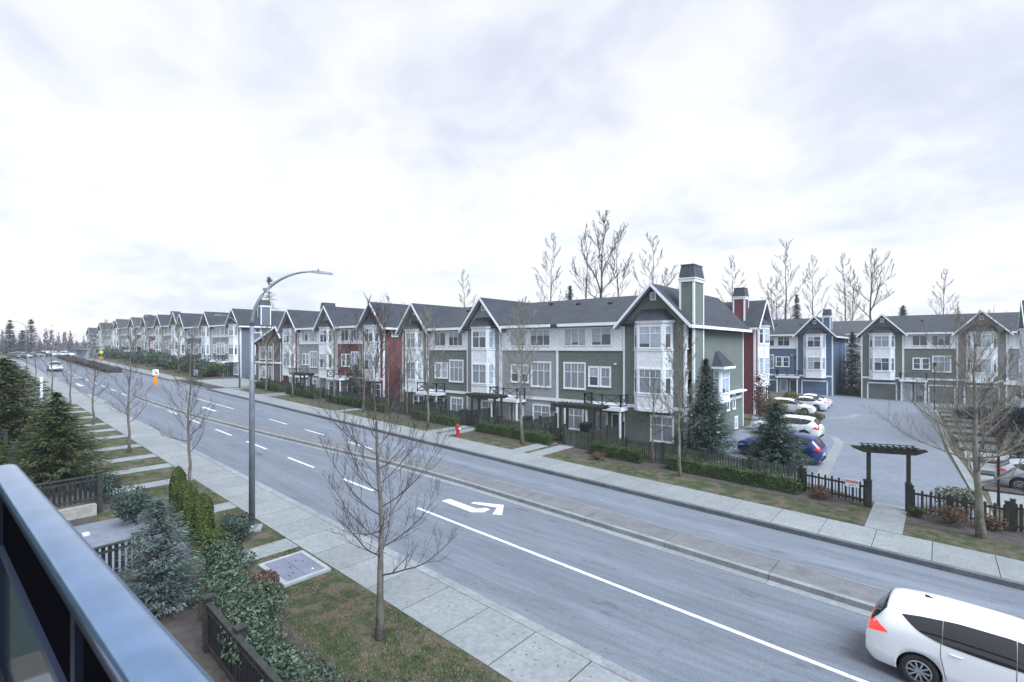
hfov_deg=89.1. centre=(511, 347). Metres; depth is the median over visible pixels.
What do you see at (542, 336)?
window
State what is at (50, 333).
street tree
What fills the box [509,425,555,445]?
hedge
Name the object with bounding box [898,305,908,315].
fir tree
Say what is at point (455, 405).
window
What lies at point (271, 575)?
broadleaf shrub
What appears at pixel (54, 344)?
hills
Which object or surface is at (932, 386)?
garage door
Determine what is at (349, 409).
garden walk
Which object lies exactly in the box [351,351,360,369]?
window
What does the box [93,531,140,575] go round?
garden fence
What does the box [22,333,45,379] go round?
street tree
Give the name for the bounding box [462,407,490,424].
picket fence
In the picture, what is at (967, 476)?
lane kerb
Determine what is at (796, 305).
fir tree
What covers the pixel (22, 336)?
fir tree
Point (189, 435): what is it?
street tree
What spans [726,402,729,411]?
window
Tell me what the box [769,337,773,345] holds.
window
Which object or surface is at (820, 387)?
garage door
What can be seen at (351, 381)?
evergreen shrub
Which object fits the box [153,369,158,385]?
median marker
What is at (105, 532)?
patio paving
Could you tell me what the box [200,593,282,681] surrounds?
garden fence
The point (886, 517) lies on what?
entry walk
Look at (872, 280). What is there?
tall bare tree
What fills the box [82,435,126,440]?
footpath
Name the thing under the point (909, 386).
door
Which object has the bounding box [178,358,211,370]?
garden shrub
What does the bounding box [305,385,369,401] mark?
picket fence
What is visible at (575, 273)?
tall bare tree
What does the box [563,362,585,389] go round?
window
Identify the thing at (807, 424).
parked car
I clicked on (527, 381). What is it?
window
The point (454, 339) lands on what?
window
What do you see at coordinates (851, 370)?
spruce tree
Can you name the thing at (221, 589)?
broadleaf shrub
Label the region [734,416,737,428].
window
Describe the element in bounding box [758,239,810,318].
tall bare tree
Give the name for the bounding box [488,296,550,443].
street tree
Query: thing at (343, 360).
window
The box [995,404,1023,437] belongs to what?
evergreen bush
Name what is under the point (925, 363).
window
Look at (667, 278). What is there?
tall bare tree
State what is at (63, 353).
parked car
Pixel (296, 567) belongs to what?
utility vault
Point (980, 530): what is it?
street tree
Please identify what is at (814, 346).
townhouse block
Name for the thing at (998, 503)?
yard lamp
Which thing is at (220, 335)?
townhouse block
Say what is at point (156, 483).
footpath
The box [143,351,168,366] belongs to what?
garden shrub
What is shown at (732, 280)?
tall bare tree
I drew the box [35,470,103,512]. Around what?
garden fence
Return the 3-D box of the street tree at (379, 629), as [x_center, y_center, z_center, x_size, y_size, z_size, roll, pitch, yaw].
[-3.105,2.719,11.927,3.118,7.989,4.341,0,0,-34]
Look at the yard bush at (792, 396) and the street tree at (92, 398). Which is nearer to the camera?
the street tree at (92, 398)
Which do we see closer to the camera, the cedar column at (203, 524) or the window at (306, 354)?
the cedar column at (203, 524)
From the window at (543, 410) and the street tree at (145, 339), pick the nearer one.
the window at (543, 410)
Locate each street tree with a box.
[17,330,34,369]
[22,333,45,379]
[39,330,63,393]
[58,334,87,405]
[71,332,110,424]
[97,320,111,347]
[104,330,152,452]
[112,321,128,360]
[125,321,143,362]
[137,321,155,366]
[150,330,215,482]
[152,324,172,369]
[168,320,192,372]
[185,323,206,376]
[254,320,282,391]
[278,327,308,397]
[310,291,467,641]
[317,322,348,395]
[347,327,380,411]
[405,307,449,426]
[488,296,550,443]
[650,323,709,476]
[862,301,1023,539]
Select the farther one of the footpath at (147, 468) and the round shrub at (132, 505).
the footpath at (147, 468)
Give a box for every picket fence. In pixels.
[261,377,297,388]
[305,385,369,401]
[375,396,461,424]
[377,394,402,401]
[417,399,446,408]
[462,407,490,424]
[477,412,547,433]
[523,413,557,431]
[562,426,803,490]
[588,421,623,449]
[802,467,864,505]
[909,485,1010,531]
[1009,498,1023,532]
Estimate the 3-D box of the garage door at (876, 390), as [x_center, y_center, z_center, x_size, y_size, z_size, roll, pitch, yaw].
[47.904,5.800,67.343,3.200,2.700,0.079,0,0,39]
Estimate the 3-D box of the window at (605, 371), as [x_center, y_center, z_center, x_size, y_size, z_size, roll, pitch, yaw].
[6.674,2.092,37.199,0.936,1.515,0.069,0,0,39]
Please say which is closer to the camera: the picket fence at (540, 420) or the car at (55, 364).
the picket fence at (540, 420)
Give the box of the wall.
[58,503,96,520]
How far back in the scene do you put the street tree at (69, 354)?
47.28 m
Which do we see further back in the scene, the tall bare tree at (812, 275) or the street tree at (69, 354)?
the tall bare tree at (812, 275)
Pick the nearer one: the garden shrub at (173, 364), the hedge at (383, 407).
the hedge at (383, 407)
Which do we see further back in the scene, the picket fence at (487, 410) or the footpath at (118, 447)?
the picket fence at (487, 410)
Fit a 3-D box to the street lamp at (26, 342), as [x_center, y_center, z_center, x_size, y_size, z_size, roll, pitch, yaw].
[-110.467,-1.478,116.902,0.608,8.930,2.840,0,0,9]
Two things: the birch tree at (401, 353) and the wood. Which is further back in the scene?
the wood
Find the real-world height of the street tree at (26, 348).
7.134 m
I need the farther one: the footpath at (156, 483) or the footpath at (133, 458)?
the footpath at (133, 458)
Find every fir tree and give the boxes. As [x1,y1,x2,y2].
[0,320,20,355]
[13,330,30,351]
[23,319,43,351]
[262,277,277,310]
[566,286,574,299]
[790,294,800,318]
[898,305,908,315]
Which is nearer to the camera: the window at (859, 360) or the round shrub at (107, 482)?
the round shrub at (107, 482)
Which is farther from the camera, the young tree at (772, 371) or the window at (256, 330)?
the window at (256, 330)
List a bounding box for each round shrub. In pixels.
[87,471,122,502]
[108,483,164,524]
[219,511,254,541]
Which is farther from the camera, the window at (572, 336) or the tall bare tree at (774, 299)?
the tall bare tree at (774, 299)
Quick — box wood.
[0,325,98,354]
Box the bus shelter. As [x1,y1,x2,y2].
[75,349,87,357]
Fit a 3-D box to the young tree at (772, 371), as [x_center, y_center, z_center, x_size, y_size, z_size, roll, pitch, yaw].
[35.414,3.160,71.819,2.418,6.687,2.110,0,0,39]
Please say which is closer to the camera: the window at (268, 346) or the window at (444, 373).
the window at (444, 373)
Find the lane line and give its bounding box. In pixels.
[417,508,867,681]
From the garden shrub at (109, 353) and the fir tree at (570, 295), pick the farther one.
the garden shrub at (109, 353)
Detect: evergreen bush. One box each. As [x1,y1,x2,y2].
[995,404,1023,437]
[1010,431,1023,457]
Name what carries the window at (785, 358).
in the townhouse block at (814, 346)
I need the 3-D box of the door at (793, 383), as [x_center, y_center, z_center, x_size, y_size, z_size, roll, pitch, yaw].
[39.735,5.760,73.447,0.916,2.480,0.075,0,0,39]
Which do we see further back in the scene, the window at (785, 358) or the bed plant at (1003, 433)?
the window at (785, 358)
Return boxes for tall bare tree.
[458,269,477,306]
[532,233,570,301]
[559,230,616,298]
[577,210,633,297]
[585,230,640,297]
[632,233,678,294]
[661,268,678,288]
[713,256,745,301]
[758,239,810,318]
[766,277,786,318]
[767,278,788,319]
[784,255,829,318]
[829,252,862,320]
[836,271,868,320]
[842,248,895,319]
[926,268,959,314]
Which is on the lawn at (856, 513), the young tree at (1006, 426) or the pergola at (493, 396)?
the pergola at (493, 396)
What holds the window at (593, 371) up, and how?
in the townhouse block at (611, 352)
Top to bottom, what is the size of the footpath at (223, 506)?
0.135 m
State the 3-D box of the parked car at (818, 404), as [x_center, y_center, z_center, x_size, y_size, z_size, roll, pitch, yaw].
[30.809,5.795,55.070,4.672,1.450,2.052,2,1,39]
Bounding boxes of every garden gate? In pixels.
[466,409,478,425]
[549,422,565,443]
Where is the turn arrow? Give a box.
[442,499,503,514]
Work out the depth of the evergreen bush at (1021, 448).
28.87 m
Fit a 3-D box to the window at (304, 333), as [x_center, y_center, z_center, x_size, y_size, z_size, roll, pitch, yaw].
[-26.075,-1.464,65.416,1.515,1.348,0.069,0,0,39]
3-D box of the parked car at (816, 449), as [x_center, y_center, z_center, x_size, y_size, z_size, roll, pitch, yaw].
[16.025,5.780,31.077,4.622,1.670,2.013,2,1,41]
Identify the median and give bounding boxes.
[55,358,124,374]
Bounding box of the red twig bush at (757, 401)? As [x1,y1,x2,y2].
[750,373,771,419]
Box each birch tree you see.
[372,292,401,412]
[390,303,411,410]
[398,311,419,414]
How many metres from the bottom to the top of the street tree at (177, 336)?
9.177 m
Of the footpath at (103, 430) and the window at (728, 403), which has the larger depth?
the window at (728, 403)
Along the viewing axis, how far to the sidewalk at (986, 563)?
21.56 m
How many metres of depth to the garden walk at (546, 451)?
32.03 m
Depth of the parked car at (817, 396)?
56.68 m
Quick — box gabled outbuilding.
[254,326,281,381]
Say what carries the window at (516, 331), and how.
in the townhouse block at (611, 352)
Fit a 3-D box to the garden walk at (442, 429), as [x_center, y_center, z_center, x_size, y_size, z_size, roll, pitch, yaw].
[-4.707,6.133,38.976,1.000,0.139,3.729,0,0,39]
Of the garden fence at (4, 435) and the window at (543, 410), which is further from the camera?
the window at (543, 410)
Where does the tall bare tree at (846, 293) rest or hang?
on the lawn at (856, 513)
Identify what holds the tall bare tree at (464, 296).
on the lawn at (856, 513)
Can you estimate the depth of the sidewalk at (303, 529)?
14.24 m
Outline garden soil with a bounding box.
[1,411,353,681]
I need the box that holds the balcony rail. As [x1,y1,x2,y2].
[0,464,213,681]
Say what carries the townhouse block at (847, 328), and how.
on the lawn at (856, 513)
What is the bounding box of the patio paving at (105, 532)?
[74,512,192,570]
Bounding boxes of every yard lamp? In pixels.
[933,362,935,409]
[993,400,1002,506]
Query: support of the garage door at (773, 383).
in the townhouse block at (814, 346)
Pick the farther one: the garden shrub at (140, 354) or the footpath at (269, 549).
the garden shrub at (140, 354)
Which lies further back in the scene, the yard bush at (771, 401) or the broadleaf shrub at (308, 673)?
the yard bush at (771, 401)
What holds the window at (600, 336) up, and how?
in the townhouse block at (611, 352)
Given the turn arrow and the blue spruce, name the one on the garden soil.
the blue spruce
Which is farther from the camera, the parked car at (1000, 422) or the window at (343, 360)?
the window at (343, 360)
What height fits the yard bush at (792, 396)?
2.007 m
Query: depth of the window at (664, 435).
34.33 m
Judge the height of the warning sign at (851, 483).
0.320 m
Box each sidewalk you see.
[7,358,629,681]
[83,358,185,379]
[213,388,1023,581]
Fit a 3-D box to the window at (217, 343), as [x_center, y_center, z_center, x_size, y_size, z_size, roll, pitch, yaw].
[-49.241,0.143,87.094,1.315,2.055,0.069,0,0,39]
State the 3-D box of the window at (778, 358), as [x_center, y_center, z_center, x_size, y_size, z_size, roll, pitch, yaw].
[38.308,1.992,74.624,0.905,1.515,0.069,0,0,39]
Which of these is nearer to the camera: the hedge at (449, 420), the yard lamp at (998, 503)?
the yard lamp at (998, 503)
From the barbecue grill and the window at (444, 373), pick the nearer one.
the barbecue grill
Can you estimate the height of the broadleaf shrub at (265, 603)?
1.471 m
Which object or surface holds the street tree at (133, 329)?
on the lawn at (856, 513)
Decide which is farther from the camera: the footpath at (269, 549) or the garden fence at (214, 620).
the footpath at (269, 549)
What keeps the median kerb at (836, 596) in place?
on the road
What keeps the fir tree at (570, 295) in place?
on the lawn at (856, 513)
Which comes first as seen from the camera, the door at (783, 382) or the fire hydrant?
the fire hydrant
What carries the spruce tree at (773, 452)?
on the lawn at (856, 513)
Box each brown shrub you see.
[589,451,605,459]
[808,485,831,498]
[923,503,974,526]
[974,513,1011,530]
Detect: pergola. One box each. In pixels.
[290,372,314,389]
[465,392,507,418]
[552,401,609,438]
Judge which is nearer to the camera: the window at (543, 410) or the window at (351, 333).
the window at (543, 410)
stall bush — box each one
[793,409,806,415]
[809,412,824,420]
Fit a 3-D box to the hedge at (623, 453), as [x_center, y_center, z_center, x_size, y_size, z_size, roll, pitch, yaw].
[6.049,6.006,30.371,3.722,0.928,0.970,2,1,43]
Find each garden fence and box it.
[0,429,8,444]
[6,442,16,464]
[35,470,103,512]
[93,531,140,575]
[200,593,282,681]
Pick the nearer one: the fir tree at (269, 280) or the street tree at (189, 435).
the street tree at (189, 435)
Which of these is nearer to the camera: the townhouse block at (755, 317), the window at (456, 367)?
the window at (456, 367)
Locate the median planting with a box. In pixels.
[56,355,122,372]
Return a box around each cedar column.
[0,439,6,464]
[168,466,186,523]
[174,480,193,530]
[178,485,198,542]
[189,492,215,556]
[205,527,227,568]
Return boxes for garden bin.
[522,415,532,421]
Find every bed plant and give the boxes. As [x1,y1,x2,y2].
[990,430,1007,435]
[995,437,1014,442]
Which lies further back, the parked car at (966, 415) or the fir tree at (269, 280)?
the fir tree at (269, 280)
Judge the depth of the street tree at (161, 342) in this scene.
95.11 m
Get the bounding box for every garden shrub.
[97,347,123,358]
[115,352,139,360]
[123,348,150,363]
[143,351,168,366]
[152,353,177,367]
[167,355,199,371]
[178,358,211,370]
[200,362,230,376]
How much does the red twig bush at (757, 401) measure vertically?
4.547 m
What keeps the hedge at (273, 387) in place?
on the planting bed at (1013, 538)
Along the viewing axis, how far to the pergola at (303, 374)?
58.58 m
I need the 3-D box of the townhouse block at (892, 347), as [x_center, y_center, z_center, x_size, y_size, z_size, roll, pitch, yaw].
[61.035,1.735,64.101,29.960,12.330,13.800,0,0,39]
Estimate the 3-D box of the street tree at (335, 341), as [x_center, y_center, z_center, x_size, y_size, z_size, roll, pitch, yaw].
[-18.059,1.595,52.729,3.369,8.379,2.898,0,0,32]
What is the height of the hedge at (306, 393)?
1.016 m
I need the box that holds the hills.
[1,341,86,348]
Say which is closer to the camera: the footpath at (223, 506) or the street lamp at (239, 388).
the footpath at (223, 506)
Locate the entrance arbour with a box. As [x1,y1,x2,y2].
[851,442,927,511]
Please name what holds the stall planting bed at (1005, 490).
on the lawn at (856, 513)
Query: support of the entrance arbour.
on the lawn at (856, 513)
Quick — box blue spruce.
[115,495,213,616]
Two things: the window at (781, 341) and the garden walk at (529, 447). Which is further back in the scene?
the window at (781, 341)
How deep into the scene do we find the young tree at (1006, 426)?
27.69 m
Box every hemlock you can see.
[0,357,101,461]
[0,392,136,497]
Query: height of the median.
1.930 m
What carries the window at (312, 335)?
in the townhouse block at (312, 328)
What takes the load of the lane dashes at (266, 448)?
on the road
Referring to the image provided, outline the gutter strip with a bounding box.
[810,414,861,484]
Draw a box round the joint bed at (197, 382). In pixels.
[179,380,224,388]
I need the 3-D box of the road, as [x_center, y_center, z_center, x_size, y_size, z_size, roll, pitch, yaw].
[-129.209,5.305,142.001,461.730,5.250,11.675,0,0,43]
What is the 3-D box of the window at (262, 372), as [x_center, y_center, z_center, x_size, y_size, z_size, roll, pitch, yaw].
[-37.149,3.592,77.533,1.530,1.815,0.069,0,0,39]
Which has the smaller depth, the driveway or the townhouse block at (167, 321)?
the driveway
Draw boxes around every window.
[216,327,219,334]
[216,342,219,354]
[221,327,224,334]
[221,342,224,354]
[233,364,237,374]
[254,327,259,332]
[260,346,265,359]
[260,366,265,377]
[268,346,271,359]
[301,331,307,341]
[305,353,308,364]
[309,330,316,340]
[309,351,317,367]
[312,378,316,390]
[326,380,333,392]
[341,329,348,340]
[341,354,345,366]
[350,329,359,340]
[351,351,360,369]
[371,383,380,397]
[413,394,424,403]
[434,332,445,345]
[434,362,440,378]
[441,362,447,378]
[448,331,462,345]
[449,359,463,382]
[450,396,462,412]
[481,400,490,414]
[510,329,525,345]
[510,364,519,382]
[520,364,528,382]
[530,329,550,345]
[530,361,550,387]
[532,404,550,422]
[563,328,585,345]
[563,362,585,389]
[564,408,583,430]
[588,366,598,386]
[591,327,611,345]
[599,366,610,387]
[650,414,673,443]
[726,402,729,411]
[732,393,735,409]
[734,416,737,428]
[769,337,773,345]
[769,354,773,368]
[775,356,781,366]
[777,337,789,345]
[782,356,789,366]
[854,350,860,362]
[912,335,927,345]
[912,358,920,369]
[921,358,929,369]
[932,335,950,345]
[932,356,951,372]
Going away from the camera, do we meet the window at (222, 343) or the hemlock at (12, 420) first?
the hemlock at (12, 420)
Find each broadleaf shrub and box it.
[189,566,258,620]
[191,549,256,595]
[197,533,245,568]
[217,577,294,631]
[217,606,290,670]
[244,569,279,598]
[244,635,324,681]
[259,657,346,681]
[348,676,372,681]
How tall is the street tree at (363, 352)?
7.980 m
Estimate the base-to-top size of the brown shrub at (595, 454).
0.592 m
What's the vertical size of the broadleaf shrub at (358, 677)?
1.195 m
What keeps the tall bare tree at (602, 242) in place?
on the lawn at (856, 513)
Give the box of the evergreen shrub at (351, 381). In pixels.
[341,364,372,398]
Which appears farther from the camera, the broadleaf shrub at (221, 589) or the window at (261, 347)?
the window at (261, 347)
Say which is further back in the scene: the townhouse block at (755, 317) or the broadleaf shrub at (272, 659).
the townhouse block at (755, 317)
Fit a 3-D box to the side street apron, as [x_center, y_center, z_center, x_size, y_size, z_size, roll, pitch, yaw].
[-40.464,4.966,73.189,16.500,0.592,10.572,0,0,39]
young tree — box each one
[768,347,776,393]
[945,379,967,424]
[978,386,994,448]
[988,397,1023,458]
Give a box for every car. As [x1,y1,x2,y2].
[7,352,24,358]
[33,351,52,356]
[47,361,62,371]
[57,351,74,355]
[737,431,826,464]
[752,414,824,437]
[766,397,816,414]
[793,396,828,410]
[799,393,832,406]
[866,588,1023,681]
[952,405,992,418]
[992,411,1013,429]
[994,458,1023,489]
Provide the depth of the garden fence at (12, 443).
24.48 m
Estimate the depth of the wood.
182.45 m
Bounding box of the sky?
[0,0,1023,344]
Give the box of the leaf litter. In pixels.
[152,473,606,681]
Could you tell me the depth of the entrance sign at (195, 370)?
79.80 m
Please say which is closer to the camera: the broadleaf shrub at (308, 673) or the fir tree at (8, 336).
the broadleaf shrub at (308, 673)
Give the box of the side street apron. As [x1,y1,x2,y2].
[170,378,276,389]
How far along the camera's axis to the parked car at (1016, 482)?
24.99 m
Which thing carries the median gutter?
on the road
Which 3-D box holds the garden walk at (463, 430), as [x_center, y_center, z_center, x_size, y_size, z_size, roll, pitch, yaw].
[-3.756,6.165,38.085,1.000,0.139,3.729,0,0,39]
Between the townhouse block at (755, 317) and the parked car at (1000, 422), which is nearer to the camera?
the parked car at (1000, 422)
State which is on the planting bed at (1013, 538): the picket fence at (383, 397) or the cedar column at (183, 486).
the picket fence at (383, 397)
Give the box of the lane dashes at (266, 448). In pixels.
[40,361,373,490]
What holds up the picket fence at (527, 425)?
on the planting bed at (1013, 538)
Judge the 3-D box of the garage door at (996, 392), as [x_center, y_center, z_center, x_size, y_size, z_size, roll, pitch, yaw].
[55.317,5.800,61.244,3.200,2.700,0.079,0,0,39]
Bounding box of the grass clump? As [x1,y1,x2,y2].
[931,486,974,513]
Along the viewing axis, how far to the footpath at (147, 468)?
25.77 m
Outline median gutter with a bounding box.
[131,397,871,616]
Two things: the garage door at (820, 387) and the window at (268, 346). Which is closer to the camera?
the garage door at (820, 387)
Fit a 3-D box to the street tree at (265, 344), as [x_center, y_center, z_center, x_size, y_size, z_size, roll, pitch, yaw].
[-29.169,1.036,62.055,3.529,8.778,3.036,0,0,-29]
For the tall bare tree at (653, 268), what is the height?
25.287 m
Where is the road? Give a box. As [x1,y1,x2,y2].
[2,355,1023,681]
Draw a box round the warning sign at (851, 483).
[845,478,858,487]
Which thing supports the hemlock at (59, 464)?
on the lawn at (362, 623)
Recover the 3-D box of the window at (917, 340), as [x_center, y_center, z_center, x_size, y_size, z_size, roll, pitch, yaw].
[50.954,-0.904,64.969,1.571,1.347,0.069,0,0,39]
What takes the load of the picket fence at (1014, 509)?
on the planting bed at (1013, 538)
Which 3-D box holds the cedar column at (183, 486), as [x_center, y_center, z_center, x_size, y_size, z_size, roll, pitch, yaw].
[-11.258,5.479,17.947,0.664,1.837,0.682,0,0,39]
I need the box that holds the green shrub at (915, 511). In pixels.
[905,506,925,517]
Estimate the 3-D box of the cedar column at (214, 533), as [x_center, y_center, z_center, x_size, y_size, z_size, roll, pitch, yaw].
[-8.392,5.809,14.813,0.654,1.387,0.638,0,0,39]
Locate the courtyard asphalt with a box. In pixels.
[685,391,1023,517]
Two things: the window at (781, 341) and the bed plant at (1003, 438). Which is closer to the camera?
the bed plant at (1003, 438)
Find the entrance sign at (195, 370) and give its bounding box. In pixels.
[191,367,201,377]
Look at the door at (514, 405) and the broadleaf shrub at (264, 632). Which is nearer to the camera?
the broadleaf shrub at (264, 632)
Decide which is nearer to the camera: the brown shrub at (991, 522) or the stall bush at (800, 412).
the brown shrub at (991, 522)
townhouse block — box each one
[86,328,98,353]
[96,321,113,349]
[112,314,155,352]
[139,311,201,363]
[174,300,284,377]
[277,302,408,399]
[395,263,751,448]
[723,287,773,414]
[769,309,849,395]
[832,320,873,385]
[856,310,1023,407]
[1015,300,1023,408]
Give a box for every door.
[268,366,271,379]
[342,382,347,391]
[503,403,509,419]
[513,404,522,421]
[596,411,607,429]
[611,413,622,426]
[769,379,776,391]
[780,379,787,391]
[790,380,796,392]
[801,380,827,395]
[867,382,896,399]
[903,383,911,400]
[915,384,924,401]
[928,385,955,403]
[964,385,999,406]
[1008,387,1017,406]
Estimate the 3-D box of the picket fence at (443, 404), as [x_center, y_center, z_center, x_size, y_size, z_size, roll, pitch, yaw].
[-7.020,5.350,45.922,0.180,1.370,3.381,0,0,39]
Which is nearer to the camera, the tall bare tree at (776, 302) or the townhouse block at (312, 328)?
the townhouse block at (312, 328)
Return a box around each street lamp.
[13,321,28,360]
[219,314,242,389]
[248,269,332,532]
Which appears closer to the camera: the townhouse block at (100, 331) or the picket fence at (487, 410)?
the picket fence at (487, 410)
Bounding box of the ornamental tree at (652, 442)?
[630,369,673,462]
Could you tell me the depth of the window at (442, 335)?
48.15 m
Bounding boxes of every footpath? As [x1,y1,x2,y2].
[72,423,105,426]
[80,428,115,433]
[80,444,140,453]
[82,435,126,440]
[83,454,157,466]
[85,463,172,475]
[106,476,193,494]
[161,502,236,521]
[204,539,298,563]
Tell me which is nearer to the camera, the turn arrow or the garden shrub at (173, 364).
the turn arrow
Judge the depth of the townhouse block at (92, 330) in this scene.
205.44 m
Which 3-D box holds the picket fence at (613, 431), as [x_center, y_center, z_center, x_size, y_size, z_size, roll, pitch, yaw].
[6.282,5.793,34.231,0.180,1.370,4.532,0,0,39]
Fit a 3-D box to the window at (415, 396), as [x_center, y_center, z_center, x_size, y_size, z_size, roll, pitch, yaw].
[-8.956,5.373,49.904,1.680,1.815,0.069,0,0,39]
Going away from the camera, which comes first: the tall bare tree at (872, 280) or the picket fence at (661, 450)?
the picket fence at (661, 450)
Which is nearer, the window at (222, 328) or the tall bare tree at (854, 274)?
the window at (222, 328)
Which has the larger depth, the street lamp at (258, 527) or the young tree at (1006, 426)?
the young tree at (1006, 426)
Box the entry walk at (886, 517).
[864,502,906,534]
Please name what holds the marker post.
on the driveway
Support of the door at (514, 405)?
in the townhouse block at (611, 352)
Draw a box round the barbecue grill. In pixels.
[579,422,592,438]
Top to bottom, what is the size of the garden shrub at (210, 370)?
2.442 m
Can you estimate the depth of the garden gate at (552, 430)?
34.74 m
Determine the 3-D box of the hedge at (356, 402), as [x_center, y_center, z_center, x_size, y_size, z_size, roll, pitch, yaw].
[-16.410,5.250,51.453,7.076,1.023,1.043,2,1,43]
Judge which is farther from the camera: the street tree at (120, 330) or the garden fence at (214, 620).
the street tree at (120, 330)
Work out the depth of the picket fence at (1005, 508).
20.47 m
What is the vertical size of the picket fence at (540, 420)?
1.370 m
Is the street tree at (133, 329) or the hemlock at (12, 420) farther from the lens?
the street tree at (133, 329)
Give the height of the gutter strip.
0.128 m
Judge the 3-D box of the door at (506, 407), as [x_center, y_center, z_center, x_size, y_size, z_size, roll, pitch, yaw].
[-0.516,5.710,43.111,0.951,2.180,0.075,0,0,39]
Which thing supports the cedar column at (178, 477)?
on the lawn at (362, 623)
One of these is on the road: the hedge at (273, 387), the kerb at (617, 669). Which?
the kerb at (617, 669)
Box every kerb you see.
[4,356,650,681]
[85,359,1023,590]
[133,395,888,611]
[935,410,992,515]
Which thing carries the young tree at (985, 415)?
on the stall planting bed at (1005, 490)
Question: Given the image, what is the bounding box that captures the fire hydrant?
[455,423,460,436]
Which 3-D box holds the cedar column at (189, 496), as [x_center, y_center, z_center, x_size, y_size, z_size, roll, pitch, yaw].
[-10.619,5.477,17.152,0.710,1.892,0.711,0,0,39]
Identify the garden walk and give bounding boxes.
[335,408,365,411]
[429,425,468,432]
[438,427,475,434]
[512,443,557,451]
[529,445,573,455]
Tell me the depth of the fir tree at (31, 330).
179.94 m
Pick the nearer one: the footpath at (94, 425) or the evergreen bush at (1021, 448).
the evergreen bush at (1021, 448)
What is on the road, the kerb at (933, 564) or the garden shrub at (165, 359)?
the kerb at (933, 564)
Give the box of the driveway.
[6,394,106,407]
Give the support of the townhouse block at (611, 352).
on the lawn at (856, 513)
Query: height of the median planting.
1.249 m
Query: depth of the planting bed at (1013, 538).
23.64 m
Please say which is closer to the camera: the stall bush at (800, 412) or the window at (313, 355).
the stall bush at (800, 412)
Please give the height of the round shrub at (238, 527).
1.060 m
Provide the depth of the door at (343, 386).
59.84 m
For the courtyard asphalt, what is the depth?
34.04 m
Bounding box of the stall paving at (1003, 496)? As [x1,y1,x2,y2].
[942,413,1023,510]
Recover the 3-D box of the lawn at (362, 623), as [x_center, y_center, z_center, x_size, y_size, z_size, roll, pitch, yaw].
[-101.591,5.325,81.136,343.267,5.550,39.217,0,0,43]
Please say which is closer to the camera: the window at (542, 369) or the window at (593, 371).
the window at (593, 371)
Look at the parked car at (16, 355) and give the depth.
120.50 m
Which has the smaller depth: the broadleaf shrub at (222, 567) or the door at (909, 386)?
the broadleaf shrub at (222, 567)
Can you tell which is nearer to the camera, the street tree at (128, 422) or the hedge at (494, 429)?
the street tree at (128, 422)
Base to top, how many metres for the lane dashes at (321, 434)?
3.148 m
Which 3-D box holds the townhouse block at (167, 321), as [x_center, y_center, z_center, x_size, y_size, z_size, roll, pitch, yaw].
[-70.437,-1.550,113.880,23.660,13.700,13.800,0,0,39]
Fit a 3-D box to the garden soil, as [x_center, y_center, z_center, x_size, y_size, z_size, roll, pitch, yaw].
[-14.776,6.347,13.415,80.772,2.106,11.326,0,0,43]
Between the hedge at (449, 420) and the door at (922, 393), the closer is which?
the hedge at (449, 420)
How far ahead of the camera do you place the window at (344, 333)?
59.73 m
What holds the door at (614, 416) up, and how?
in the townhouse block at (611, 352)
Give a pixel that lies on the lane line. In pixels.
(725, 627)
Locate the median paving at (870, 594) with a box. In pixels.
[141,397,887,603]
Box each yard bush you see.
[763,397,787,412]
[781,390,798,398]
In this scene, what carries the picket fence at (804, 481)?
on the planting bed at (1013, 538)
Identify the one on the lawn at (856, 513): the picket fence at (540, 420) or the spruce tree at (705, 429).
the spruce tree at (705, 429)
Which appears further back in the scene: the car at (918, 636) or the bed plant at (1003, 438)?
the bed plant at (1003, 438)
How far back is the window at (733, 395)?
41.18 m
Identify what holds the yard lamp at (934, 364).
on the lawn at (856, 513)
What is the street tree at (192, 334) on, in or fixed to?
on the lawn at (856, 513)
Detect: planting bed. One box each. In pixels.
[255,388,1023,546]
[940,411,1023,495]
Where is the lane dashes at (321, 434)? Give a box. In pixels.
[270,419,371,448]
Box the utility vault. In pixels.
[258,550,330,587]
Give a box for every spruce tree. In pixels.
[670,358,740,454]
[737,402,815,469]
[838,331,860,393]
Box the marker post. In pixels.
[39,377,43,396]
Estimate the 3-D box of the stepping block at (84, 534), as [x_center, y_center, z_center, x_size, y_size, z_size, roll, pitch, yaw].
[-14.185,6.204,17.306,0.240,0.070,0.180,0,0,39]
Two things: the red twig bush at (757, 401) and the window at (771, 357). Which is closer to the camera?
the red twig bush at (757, 401)
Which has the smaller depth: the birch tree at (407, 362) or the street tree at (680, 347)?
the street tree at (680, 347)
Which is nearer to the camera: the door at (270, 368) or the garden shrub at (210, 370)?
the door at (270, 368)
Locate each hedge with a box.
[255,381,284,391]
[285,386,320,399]
[325,394,367,408]
[364,401,390,412]
[410,408,437,421]
[432,413,461,426]
[473,419,511,436]
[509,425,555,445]
[587,440,646,463]
[664,454,804,494]
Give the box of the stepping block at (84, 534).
[81,532,89,536]
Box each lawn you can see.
[0,356,590,681]
[88,354,1023,576]
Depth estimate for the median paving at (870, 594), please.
18.75 m
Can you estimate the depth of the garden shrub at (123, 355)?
118.82 m

